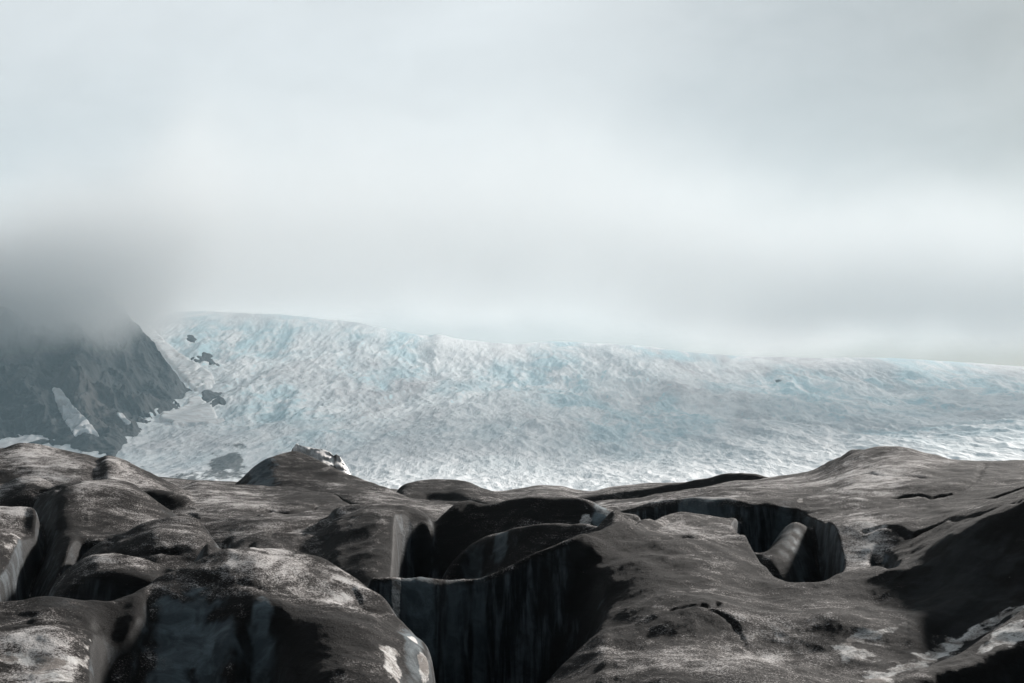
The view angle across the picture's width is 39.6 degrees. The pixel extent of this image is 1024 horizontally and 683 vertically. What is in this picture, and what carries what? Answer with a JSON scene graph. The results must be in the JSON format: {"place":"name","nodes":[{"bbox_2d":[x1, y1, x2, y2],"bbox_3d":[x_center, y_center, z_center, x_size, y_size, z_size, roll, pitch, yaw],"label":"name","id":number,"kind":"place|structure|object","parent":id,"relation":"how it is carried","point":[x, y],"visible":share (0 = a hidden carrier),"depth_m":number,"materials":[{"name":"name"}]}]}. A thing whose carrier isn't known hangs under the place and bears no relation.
{"place":"outdoors","nodes":[
{"label":"outdoors","id":0,"kind":"place"},
{"bbox_2d":[0,282,191,455],"bbox_3d":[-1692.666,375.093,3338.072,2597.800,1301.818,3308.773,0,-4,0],"label":"mountain","id":1,"kind":"structure","parent":0,"point":[93,353],"depth_m":3445.29,"materials":[{"name":"grey stone"}]},
{"bbox_2d":[52,387,98,436],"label":"snow chute","id":2,"kind":"object","parent":1,"relation":"on","point":[76,420],"visible":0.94,"depth_m":2936.25,"materials":[{"name":"white snow"}]},
{"bbox_2d":[117,412,130,424],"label":"snow streak","id":3,"kind":"object","parent":1,"relation":"on","point":[123,418],"visible":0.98,"depth_m":3004.19,"materials":[{"name":"white snow"}]},
{"bbox_2d":[0,443,1023,682],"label":"glacier surface","id":4,"kind":"object","parent":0,"point":[888,564],"visible":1,"depth_m":30.25,"materials":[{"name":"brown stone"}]},
{"bbox_2d":[292,443,350,474],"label":"ice block","id":5,"kind":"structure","parent":4,"relation":"on","point":[330,459],"depth_m":77.55,"materials":[{"name":"grey ice"}]},
{"bbox_2d":[0,311,1023,490],"bbox_3d":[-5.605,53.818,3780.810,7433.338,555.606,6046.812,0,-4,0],"label":"icefall","id":6,"kind":"object","parent":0,"point":[389,409],"visible":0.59,"depth_m":3581.27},
{"bbox_2d":[134,317,215,391],"bbox_3d":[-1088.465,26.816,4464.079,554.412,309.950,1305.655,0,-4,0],"label":"snow band","id":7,"kind":"object","parent":6,"relation":"on","point":[194,375],"visible":0.92,"depth_m":4271.15,"materials":[{"name":"white snow"}]},
{"bbox_2d":[158,396,224,426],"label":"snow patch","id":8,"kind":"object","parent":6,"relation":"on","point":[195,411],"visible":0.92,"depth_m":3302.71,"materials":[{"name":"white snow"}]},
{"bbox_2d":[187,335,196,342],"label":"rock outcrop","id":9,"kind":"object","parent":6,"relation":"on","point":[191,338],"visible":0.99,"depth_m":4680.18,"materials":[{"name":"grey stone"}]},
{"bbox_2d":[191,352,219,365],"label":"rock outcrop","id":10,"kind":"object","parent":6,"relation":"on","point":[205,356],"visible":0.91,"depth_m":4414.42,"materials":[{"name":"grey stone"}]},
{"bbox_2d":[201,390,225,406],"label":"rock outcrop","id":11,"kind":"object","parent":6,"relation":"on","point":[208,396],"visible":0.66,"depth_m":3713.32,"materials":[{"name":"grey stone"}]},
{"bbox_2d":[0,0,1023,365],"label":"sky","id":12,"kind":"structure","parent":0,"point":[759,178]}
]}

